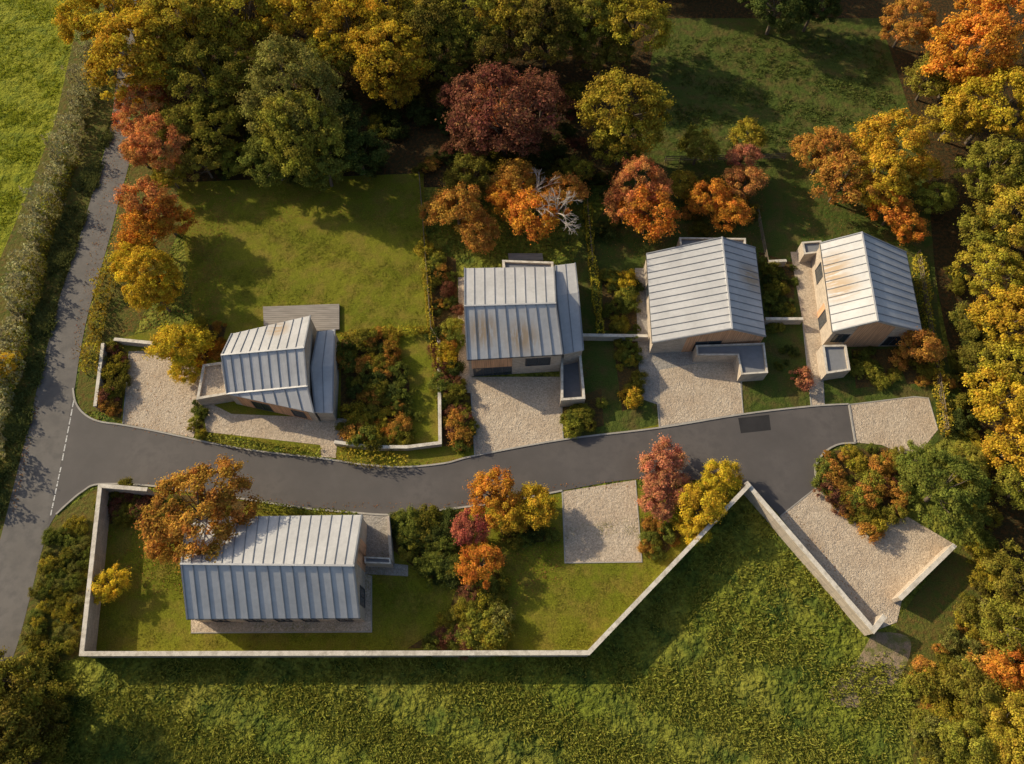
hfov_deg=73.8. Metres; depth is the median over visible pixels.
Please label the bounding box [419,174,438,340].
timber fence
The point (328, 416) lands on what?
wing walls
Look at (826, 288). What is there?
gutter
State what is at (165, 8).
oak tree
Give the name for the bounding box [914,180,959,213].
ash tree
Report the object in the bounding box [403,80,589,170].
undergrowth
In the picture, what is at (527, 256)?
timber deck
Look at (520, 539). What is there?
shrub bed
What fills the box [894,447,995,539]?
ash tree
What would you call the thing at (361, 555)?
timber cladding
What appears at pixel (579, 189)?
beech tree
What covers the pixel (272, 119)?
ash tree
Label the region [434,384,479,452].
shrub bed
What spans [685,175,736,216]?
maple tree
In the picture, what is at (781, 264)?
garden wall
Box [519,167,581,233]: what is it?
bare tree
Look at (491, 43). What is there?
oak tree
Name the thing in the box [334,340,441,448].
coping
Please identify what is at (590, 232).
timber fence
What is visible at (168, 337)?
field maple tree
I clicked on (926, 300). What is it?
timber fence
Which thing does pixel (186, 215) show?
maple tree
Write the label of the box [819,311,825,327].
window glass
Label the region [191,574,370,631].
gravel path
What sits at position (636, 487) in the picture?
edging stones
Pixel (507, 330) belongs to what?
standing seams
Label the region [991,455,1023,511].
oak tree
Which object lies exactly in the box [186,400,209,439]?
shrub bed
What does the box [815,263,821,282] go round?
window glass
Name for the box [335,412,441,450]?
garden wall
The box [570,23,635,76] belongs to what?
oak tree
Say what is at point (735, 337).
timber cladding
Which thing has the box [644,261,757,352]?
walls
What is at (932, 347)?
beech tree
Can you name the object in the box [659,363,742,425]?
gravel driveway
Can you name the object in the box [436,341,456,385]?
shrub bed
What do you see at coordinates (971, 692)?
oak tree
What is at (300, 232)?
lawn grass
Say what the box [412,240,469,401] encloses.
shrub bed
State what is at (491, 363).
timber cladding
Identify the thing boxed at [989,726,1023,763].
oak tree
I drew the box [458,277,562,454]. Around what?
gravel driveway
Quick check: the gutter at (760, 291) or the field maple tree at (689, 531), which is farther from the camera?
the gutter at (760, 291)
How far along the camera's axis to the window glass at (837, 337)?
85.84 m
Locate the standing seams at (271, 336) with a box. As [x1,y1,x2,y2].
[221,315,310,353]
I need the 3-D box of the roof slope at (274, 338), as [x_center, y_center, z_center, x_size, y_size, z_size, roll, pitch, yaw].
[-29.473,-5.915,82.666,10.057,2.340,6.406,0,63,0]
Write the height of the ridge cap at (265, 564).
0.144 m
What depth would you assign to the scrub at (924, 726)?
68.59 m
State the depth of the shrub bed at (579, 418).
82.39 m
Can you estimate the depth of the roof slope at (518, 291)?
84.88 m
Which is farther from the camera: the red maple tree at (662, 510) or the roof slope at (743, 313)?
the roof slope at (743, 313)
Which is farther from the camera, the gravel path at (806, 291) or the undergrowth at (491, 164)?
the undergrowth at (491, 164)
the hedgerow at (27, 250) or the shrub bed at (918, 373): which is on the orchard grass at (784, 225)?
the shrub bed at (918, 373)
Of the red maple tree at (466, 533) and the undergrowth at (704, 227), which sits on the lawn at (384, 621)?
the red maple tree at (466, 533)
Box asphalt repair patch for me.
[738,415,770,432]
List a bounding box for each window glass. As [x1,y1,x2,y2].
[252,402,271,410]
[292,411,305,417]
[360,586,364,606]
[474,367,510,375]
[526,358,549,365]
[693,341,720,349]
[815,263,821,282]
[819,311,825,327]
[831,335,848,341]
[882,337,908,344]
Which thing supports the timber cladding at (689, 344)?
attached to the walls at (676, 345)
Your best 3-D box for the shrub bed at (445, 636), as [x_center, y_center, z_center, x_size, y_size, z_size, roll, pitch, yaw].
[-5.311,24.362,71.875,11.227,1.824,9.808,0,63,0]
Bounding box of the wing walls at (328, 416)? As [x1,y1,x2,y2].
[317,333,338,420]
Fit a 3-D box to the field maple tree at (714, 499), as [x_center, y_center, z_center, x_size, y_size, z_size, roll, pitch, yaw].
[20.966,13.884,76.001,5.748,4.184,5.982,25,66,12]
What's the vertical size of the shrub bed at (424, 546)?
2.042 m
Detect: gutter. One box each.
[186,617,360,619]
[467,354,562,360]
[646,255,652,343]
[755,248,765,333]
[819,243,832,332]
[906,253,921,328]
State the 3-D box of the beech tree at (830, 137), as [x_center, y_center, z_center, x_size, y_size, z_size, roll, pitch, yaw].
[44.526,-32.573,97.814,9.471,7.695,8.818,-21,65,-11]
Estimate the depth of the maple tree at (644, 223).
90.45 m
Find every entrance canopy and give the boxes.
[364,556,393,567]
[692,343,767,381]
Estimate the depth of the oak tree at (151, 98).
102.32 m
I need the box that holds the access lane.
[47,393,853,526]
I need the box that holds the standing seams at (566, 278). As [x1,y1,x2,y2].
[555,263,578,295]
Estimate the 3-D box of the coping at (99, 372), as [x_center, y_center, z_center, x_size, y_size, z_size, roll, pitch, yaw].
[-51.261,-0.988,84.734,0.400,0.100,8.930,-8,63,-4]
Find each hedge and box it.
[206,433,321,458]
[256,499,357,515]
[335,447,407,468]
[339,324,429,341]
[420,231,441,370]
[582,201,604,333]
[912,252,954,436]
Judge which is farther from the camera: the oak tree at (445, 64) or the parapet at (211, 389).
the oak tree at (445, 64)
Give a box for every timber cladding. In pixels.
[237,397,312,420]
[357,538,366,571]
[471,358,511,368]
[681,330,730,351]
[724,330,763,343]
[843,322,875,346]
[854,322,894,346]
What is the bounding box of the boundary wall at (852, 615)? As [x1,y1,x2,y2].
[739,484,880,635]
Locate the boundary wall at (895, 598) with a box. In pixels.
[891,545,949,602]
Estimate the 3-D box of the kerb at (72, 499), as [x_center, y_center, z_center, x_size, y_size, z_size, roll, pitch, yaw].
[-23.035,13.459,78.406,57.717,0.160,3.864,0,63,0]
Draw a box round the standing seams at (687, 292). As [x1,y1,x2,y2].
[646,237,730,342]
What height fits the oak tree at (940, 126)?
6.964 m
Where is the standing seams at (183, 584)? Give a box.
[180,565,359,618]
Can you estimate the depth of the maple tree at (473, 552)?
72.79 m
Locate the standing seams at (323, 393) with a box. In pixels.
[310,365,333,412]
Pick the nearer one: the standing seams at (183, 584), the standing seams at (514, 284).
the standing seams at (183, 584)
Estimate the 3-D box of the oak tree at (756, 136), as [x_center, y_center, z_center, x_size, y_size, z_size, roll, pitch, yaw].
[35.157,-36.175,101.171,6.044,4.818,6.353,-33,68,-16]
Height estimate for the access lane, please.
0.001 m
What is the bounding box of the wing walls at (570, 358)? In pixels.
[555,282,581,364]
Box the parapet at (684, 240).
[676,237,745,245]
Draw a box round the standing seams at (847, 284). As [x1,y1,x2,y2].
[820,232,876,331]
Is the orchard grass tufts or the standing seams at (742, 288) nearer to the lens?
the standing seams at (742, 288)
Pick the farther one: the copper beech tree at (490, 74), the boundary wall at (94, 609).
the copper beech tree at (490, 74)
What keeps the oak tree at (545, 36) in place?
on the woodland floor
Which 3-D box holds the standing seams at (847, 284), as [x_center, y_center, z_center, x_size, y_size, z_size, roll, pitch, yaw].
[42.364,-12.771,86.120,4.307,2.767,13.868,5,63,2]
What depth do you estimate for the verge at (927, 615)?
72.81 m
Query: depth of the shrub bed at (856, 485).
78.17 m
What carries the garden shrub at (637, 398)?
on the shrub bed at (627, 357)
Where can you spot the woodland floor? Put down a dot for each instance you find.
(416, 148)
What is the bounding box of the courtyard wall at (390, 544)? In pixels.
[386,516,393,563]
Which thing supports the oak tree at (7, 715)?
on the ground at (811, 707)
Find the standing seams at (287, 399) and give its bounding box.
[238,386,314,412]
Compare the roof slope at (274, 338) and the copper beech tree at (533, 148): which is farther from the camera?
the copper beech tree at (533, 148)
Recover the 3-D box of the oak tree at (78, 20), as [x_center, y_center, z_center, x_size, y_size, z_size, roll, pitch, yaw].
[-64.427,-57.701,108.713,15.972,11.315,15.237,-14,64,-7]
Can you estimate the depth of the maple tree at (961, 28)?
98.14 m
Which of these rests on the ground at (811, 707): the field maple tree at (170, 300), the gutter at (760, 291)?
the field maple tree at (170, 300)
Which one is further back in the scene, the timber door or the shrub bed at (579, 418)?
the timber door
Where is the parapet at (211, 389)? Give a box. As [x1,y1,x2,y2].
[196,362,233,405]
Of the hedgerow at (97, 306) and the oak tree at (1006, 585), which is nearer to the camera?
the oak tree at (1006, 585)
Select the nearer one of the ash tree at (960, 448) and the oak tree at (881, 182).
the ash tree at (960, 448)
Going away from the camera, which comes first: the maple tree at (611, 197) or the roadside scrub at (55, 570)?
the roadside scrub at (55, 570)
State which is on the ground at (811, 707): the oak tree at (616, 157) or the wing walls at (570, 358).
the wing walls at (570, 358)
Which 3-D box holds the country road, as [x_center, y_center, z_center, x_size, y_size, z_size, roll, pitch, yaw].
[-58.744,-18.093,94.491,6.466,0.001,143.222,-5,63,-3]
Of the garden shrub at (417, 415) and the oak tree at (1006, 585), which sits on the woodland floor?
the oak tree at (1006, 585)
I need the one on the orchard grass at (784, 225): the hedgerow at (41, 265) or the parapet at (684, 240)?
the parapet at (684, 240)
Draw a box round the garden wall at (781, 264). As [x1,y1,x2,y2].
[776,262,785,266]
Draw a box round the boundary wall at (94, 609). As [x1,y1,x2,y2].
[85,488,587,657]
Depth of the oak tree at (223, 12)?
101.82 m
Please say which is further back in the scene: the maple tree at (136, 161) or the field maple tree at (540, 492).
the maple tree at (136, 161)
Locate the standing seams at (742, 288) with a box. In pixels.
[723,237,765,336]
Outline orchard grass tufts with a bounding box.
[667,34,903,153]
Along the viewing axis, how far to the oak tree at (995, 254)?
86.61 m
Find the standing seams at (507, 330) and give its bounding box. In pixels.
[464,304,562,359]
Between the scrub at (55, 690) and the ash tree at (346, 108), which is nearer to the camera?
the scrub at (55, 690)
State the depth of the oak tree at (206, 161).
96.50 m
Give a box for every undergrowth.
[171,82,410,185]
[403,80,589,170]
[411,149,596,192]
[588,170,621,242]
[681,166,761,236]
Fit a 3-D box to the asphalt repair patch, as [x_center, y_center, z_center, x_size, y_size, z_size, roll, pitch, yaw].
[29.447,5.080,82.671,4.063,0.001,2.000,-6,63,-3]
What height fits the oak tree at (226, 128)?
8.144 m
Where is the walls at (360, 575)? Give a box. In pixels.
[197,518,366,621]
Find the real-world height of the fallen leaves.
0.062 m
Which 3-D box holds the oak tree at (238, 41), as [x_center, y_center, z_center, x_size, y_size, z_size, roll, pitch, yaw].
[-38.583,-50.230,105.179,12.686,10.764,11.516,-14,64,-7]
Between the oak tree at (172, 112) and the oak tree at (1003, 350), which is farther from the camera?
the oak tree at (172, 112)
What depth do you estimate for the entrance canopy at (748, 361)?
85.14 m
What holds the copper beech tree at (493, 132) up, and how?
on the woodland floor
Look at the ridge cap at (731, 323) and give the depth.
85.47 m
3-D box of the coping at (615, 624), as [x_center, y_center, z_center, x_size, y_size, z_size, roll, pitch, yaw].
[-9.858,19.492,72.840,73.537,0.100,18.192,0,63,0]
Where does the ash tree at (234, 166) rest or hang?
on the woodland floor
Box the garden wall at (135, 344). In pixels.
[115,341,152,346]
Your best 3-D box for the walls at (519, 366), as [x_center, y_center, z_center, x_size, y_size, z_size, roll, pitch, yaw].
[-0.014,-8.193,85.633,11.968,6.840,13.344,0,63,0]
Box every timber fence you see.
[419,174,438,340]
[587,199,592,264]
[665,153,786,161]
[757,209,768,262]
[917,249,949,431]
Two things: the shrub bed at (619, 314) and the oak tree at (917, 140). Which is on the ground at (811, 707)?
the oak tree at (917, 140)
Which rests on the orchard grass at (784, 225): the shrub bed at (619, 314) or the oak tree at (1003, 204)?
the shrub bed at (619, 314)
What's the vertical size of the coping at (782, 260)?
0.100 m
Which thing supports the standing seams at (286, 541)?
on the roof slope at (346, 522)
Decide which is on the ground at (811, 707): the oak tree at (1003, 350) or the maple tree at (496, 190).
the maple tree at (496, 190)
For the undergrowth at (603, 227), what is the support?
on the woodland floor
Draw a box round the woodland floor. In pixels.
[104,0,1023,727]
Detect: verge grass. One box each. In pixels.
[0,318,58,520]
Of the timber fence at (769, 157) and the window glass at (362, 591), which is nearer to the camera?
the window glass at (362, 591)
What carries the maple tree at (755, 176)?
on the ground at (811, 707)
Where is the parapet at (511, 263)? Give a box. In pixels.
[502,260,552,267]
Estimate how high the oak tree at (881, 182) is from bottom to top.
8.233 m
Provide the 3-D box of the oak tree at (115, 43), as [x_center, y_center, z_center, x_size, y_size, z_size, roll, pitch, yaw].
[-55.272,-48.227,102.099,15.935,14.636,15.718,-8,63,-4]
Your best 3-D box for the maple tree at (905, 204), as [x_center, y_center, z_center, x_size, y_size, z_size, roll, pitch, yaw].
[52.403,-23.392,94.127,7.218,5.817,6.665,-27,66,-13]
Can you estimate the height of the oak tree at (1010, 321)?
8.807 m
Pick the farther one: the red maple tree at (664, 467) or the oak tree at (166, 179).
the oak tree at (166, 179)
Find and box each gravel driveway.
[123,351,201,436]
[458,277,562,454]
[635,268,742,426]
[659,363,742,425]
[781,490,956,628]
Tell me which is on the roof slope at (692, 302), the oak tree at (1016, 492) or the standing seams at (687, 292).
the standing seams at (687, 292)
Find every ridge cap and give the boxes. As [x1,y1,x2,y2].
[180,563,354,566]
[221,347,303,355]
[226,385,306,394]
[464,302,555,306]
[721,237,732,328]
[861,231,878,321]
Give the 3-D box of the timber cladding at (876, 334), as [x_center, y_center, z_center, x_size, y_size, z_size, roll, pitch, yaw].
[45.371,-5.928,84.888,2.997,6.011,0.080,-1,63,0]
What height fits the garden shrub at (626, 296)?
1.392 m
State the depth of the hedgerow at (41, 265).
92.21 m
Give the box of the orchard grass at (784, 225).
[574,18,958,449]
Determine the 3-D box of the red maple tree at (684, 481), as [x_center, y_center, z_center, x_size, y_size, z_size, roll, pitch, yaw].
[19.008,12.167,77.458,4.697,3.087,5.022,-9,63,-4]
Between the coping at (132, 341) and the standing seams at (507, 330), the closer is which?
the standing seams at (507, 330)
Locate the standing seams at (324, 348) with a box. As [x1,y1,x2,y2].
[310,329,335,366]
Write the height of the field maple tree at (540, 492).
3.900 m
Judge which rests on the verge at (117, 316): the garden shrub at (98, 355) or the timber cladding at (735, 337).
the garden shrub at (98, 355)
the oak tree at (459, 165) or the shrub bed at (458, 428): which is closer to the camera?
the shrub bed at (458, 428)
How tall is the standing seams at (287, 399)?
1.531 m
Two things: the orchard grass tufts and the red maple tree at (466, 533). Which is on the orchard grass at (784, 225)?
the orchard grass tufts
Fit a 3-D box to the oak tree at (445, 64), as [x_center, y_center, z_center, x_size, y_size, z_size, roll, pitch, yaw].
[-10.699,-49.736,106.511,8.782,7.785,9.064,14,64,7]
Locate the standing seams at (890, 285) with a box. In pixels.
[863,232,920,331]
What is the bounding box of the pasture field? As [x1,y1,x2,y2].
[0,0,74,257]
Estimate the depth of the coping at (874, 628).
72.83 m
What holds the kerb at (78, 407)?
on the ground at (811, 707)
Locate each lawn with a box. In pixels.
[96,486,740,650]
[101,173,658,465]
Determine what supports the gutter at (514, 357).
on the roof slope at (482, 325)
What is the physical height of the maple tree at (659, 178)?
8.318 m
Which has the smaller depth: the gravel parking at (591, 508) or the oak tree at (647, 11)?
the gravel parking at (591, 508)
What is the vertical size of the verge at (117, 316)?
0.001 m
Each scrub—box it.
[0,639,79,763]
[18,514,91,655]
[899,599,1023,763]
[943,266,988,438]
[953,428,1006,625]
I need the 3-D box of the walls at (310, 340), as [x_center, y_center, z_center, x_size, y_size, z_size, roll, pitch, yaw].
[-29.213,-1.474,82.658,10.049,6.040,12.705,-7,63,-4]
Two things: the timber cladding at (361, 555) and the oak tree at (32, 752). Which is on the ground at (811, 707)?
the oak tree at (32, 752)
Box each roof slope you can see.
[182,515,362,564]
[182,565,360,618]
[223,316,310,353]
[223,349,307,392]
[231,387,312,412]
[312,329,333,366]
[312,365,332,412]
[465,267,554,304]
[465,304,561,359]
[556,263,577,295]
[558,292,582,354]
[646,238,731,342]
[723,239,765,336]
[821,233,877,331]
[863,234,921,330]
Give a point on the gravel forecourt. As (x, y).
(282, 428)
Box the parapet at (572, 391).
[560,355,584,406]
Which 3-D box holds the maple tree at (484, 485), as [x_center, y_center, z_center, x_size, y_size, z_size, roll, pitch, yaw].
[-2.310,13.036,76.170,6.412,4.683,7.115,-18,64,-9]
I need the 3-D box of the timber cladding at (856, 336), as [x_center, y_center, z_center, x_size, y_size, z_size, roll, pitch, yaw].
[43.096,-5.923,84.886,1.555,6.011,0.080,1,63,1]
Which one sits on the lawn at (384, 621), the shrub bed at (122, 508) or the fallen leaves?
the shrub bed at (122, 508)
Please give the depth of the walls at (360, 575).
71.80 m
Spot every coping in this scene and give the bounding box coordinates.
[79,483,750,655]
[93,343,104,406]
[113,337,151,344]
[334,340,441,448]
[583,333,647,336]
[744,481,886,633]
[765,317,802,319]
[769,259,786,261]
[898,543,956,600]
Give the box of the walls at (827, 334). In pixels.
[811,247,917,345]
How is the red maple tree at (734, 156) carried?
on the ground at (811, 707)
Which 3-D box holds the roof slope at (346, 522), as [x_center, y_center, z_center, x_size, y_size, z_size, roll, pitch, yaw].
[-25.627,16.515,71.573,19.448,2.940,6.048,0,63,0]
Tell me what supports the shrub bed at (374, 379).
on the lawn at (317, 274)
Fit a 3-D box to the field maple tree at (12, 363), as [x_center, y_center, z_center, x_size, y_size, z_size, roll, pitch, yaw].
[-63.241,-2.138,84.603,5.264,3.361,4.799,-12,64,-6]
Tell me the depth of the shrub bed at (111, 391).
84.61 m
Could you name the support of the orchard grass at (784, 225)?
on the ground at (811, 707)
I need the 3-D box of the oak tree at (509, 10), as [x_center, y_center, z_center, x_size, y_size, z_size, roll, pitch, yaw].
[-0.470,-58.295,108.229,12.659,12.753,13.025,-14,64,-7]
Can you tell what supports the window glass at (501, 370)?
attached to the walls at (519, 366)
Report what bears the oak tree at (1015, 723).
on the verge at (927, 615)
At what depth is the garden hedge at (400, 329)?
87.84 m
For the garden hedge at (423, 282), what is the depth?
89.95 m
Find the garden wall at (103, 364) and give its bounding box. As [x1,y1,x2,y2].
[95,344,106,409]
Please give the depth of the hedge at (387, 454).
79.79 m
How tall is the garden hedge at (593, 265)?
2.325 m
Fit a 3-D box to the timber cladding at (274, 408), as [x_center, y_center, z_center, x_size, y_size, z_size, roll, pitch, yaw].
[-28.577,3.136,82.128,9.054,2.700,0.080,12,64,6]
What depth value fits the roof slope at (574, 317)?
84.37 m
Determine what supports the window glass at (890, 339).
attached to the walls at (827, 334)
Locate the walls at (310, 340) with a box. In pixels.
[230,320,319,421]
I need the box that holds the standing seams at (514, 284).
[464,266,555,304]
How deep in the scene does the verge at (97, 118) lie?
97.81 m
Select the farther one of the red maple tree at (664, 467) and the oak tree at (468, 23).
the oak tree at (468, 23)
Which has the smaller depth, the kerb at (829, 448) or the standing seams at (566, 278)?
the kerb at (829, 448)
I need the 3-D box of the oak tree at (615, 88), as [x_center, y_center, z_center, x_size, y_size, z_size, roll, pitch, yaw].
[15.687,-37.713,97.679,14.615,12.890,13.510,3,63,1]
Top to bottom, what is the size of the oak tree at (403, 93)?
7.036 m
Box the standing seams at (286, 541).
[180,514,361,563]
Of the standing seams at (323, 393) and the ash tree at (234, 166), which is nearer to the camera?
the standing seams at (323, 393)
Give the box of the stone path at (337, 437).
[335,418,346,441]
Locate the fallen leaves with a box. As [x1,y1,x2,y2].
[11,126,920,607]
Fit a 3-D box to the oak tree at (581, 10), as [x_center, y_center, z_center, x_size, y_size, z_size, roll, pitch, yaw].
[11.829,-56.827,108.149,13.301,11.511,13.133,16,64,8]
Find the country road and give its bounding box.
[0,0,135,681]
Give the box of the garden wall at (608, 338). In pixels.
[583,337,647,340]
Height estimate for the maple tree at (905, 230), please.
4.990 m
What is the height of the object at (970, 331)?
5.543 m
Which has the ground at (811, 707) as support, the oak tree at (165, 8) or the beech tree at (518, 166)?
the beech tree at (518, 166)
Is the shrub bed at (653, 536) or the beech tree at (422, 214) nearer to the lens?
the shrub bed at (653, 536)
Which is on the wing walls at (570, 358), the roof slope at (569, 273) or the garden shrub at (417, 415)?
the roof slope at (569, 273)
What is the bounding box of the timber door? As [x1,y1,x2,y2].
[817,303,824,317]
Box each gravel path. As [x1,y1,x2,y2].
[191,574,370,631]
[791,252,823,404]
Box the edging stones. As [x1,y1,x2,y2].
[122,323,937,632]
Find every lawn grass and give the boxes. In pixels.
[185,178,427,329]
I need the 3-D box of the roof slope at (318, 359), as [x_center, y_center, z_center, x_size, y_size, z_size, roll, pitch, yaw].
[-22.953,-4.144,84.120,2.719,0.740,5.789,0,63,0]
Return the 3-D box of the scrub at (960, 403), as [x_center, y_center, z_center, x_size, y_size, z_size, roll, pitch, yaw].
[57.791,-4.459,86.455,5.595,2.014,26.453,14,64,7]
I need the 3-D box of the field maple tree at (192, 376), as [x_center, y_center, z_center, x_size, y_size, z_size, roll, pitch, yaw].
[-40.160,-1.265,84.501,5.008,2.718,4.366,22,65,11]
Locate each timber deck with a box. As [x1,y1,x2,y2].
[263,304,339,330]
[508,253,542,260]
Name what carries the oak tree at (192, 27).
on the woodland floor
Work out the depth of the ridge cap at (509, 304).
82.07 m
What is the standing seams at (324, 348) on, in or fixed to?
on the roof slope at (318, 359)
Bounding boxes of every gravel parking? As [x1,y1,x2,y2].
[563,480,640,561]
[850,397,936,453]
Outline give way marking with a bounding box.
[50,400,73,514]
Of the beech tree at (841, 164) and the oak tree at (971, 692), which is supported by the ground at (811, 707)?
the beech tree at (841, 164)
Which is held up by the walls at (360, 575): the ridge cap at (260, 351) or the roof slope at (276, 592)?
the roof slope at (276, 592)
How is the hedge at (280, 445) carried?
on the lawn at (317, 274)
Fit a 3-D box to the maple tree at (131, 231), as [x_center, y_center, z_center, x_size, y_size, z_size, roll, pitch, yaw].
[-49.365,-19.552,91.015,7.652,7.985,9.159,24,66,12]
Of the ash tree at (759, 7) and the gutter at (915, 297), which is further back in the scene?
the ash tree at (759, 7)
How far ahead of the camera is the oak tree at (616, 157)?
96.83 m
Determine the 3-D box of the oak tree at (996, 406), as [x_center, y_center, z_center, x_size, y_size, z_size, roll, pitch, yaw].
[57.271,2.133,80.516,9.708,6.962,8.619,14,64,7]
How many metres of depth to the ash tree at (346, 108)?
98.41 m
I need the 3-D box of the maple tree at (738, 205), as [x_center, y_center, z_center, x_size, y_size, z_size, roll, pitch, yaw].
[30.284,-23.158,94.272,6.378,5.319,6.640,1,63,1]
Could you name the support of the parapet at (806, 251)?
on the gravel path at (806, 291)
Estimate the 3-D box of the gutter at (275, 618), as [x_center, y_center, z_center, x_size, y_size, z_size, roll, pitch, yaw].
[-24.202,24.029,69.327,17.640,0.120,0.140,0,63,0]
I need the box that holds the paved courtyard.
[363,515,407,575]
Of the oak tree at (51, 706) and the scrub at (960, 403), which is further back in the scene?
the scrub at (960, 403)
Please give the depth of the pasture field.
109.01 m
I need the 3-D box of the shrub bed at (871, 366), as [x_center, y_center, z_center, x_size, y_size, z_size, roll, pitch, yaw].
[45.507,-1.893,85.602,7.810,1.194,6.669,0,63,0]
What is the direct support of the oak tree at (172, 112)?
on the woodland floor
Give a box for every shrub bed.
[93,476,154,528]
[94,340,131,417]
[136,490,247,515]
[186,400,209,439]
[187,316,227,367]
[334,327,419,454]
[353,405,411,449]
[361,324,402,347]
[386,503,464,590]
[407,567,513,663]
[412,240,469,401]
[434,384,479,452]
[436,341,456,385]
[456,592,516,656]
[497,522,560,549]
[559,388,607,438]
[598,269,644,332]
[611,333,649,410]
[634,514,682,561]
[759,252,799,316]
[766,322,801,377]
[809,443,912,544]
[849,346,903,391]
[888,344,956,388]
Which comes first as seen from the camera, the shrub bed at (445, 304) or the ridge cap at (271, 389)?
the ridge cap at (271, 389)
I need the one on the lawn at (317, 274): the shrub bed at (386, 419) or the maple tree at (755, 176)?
the shrub bed at (386, 419)
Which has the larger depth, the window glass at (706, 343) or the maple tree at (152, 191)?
the maple tree at (152, 191)
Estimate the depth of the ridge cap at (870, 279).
84.67 m
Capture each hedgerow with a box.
[0,30,101,458]
[0,153,80,400]
[76,257,115,373]
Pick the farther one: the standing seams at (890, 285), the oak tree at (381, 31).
the oak tree at (381, 31)
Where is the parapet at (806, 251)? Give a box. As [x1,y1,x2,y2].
[797,240,820,262]
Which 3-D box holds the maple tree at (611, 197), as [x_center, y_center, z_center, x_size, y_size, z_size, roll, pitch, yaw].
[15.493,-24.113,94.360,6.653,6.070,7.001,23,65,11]
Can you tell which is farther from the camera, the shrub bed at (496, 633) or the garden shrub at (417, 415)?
the garden shrub at (417, 415)
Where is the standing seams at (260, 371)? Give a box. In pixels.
[221,348,307,393]
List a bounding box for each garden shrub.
[88,353,107,364]
[413,412,424,421]
[614,287,633,300]
[616,268,637,287]
[617,385,643,410]
[789,366,815,392]
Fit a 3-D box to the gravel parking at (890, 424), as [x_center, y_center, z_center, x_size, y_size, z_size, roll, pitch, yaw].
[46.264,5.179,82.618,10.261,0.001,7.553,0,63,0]
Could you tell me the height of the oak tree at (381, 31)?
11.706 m
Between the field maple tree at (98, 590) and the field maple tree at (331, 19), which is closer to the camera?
the field maple tree at (98, 590)
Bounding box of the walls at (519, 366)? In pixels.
[468,355,560,375]
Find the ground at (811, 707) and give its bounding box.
[25,3,983,763]
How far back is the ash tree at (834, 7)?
109.83 m
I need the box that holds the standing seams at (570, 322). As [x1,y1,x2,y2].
[556,292,583,353]
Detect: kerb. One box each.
[55,483,561,515]
[72,388,848,467]
[814,442,855,484]
[848,404,855,442]
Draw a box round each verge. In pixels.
[0,38,112,537]
[5,487,97,689]
[76,109,186,411]
[896,546,987,763]
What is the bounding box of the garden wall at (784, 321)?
[764,319,802,323]
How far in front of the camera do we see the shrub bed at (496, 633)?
70.74 m
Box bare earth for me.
[829,632,910,707]
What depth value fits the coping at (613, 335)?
86.97 m
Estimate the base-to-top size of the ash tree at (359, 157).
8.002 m
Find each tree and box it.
[0,350,22,378]
[0,655,53,725]
[0,689,51,756]
[0,728,69,763]
[12,698,69,758]
[51,0,142,51]
[81,7,184,102]
[87,563,132,605]
[106,233,154,284]
[109,174,178,221]
[110,84,171,136]
[110,205,172,255]
[113,244,187,308]
[117,132,158,167]
[120,58,171,106]
[126,110,191,171]
[129,0,232,73]
[131,453,263,571]
[133,274,184,311]
[137,196,198,235]
[142,96,210,144]
[142,318,215,372]
[143,516,183,565]
[151,158,189,188]
[159,14,225,84]
[159,36,255,119]
[167,359,203,384]
[168,92,244,157]
[174,140,223,180]
[193,0,287,57]
[216,142,253,178]
[219,14,301,77]
[233,31,349,152]
[236,129,297,187]
[251,86,347,179]
[252,0,353,58]
[287,32,356,91]
[290,134,354,191]
[307,0,403,64]
[315,99,369,140]
[331,124,393,179]
[347,0,438,49]
[347,19,435,98]
[362,59,422,108]
[399,0,463,58]
[418,190,455,227]
[419,33,470,83]
[424,0,511,52]
[427,179,488,232]
[435,58,566,156]
[436,73,499,122]
[440,151,490,196]
[447,112,507,158]
[450,506,491,545]
[454,537,507,591]
[459,210,502,254]
[462,465,520,529]
[463,67,541,129]
[464,26,520,67]
[470,0,544,46]
[484,179,538,220]
[485,488,534,533]
[486,155,536,207]
[494,111,543,157]
[501,185,559,244]
[509,0,583,67]
[513,480,558,530]
[515,65,572,117]
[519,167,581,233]
[537,172,590,216]
[543,0,626,50]
[559,154,596,180]
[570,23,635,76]
[571,67,675,156]
[587,118,650,166]
[592,0,675,60]
[603,185,647,223]
[609,154,674,207]
[617,182,685,242]
[634,476,679,522]
[637,433,689,497]
[667,471,697,509]
[669,169,699,199]
[673,517,712,546]
[676,122,723,164]
[677,479,728,527]
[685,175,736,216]
[698,456,743,493]
[710,193,753,232]
[722,165,769,199]
[724,141,763,177]
[728,115,770,147]
[737,0,818,34]
[786,124,858,177]
[789,0,843,31]
[808,148,881,205]
[844,147,913,207]
[849,107,933,177]
[862,189,919,229]
[878,0,938,47]
[889,208,930,245]
[893,439,937,483]
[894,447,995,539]
[896,326,950,363]
[901,51,959,100]
[903,153,946,192]
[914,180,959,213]
[917,6,1022,98]
[922,91,987,142]
[935,717,999,763]
[936,657,1007,725]
[941,65,1023,144]
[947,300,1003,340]
[948,239,1023,303]
[948,437,989,490]
[949,134,1023,203]
[953,0,1023,51]
[953,201,1017,254]
[956,340,1004,380]
[960,361,1023,432]
[964,282,1023,346]
[972,182,1023,248]
[977,337,1023,384]
[977,594,1023,661]
[978,414,1023,475]
[980,684,1023,757]
[981,538,1023,607]
[983,644,1023,692]
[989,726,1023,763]
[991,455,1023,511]
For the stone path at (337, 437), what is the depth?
82.23 m

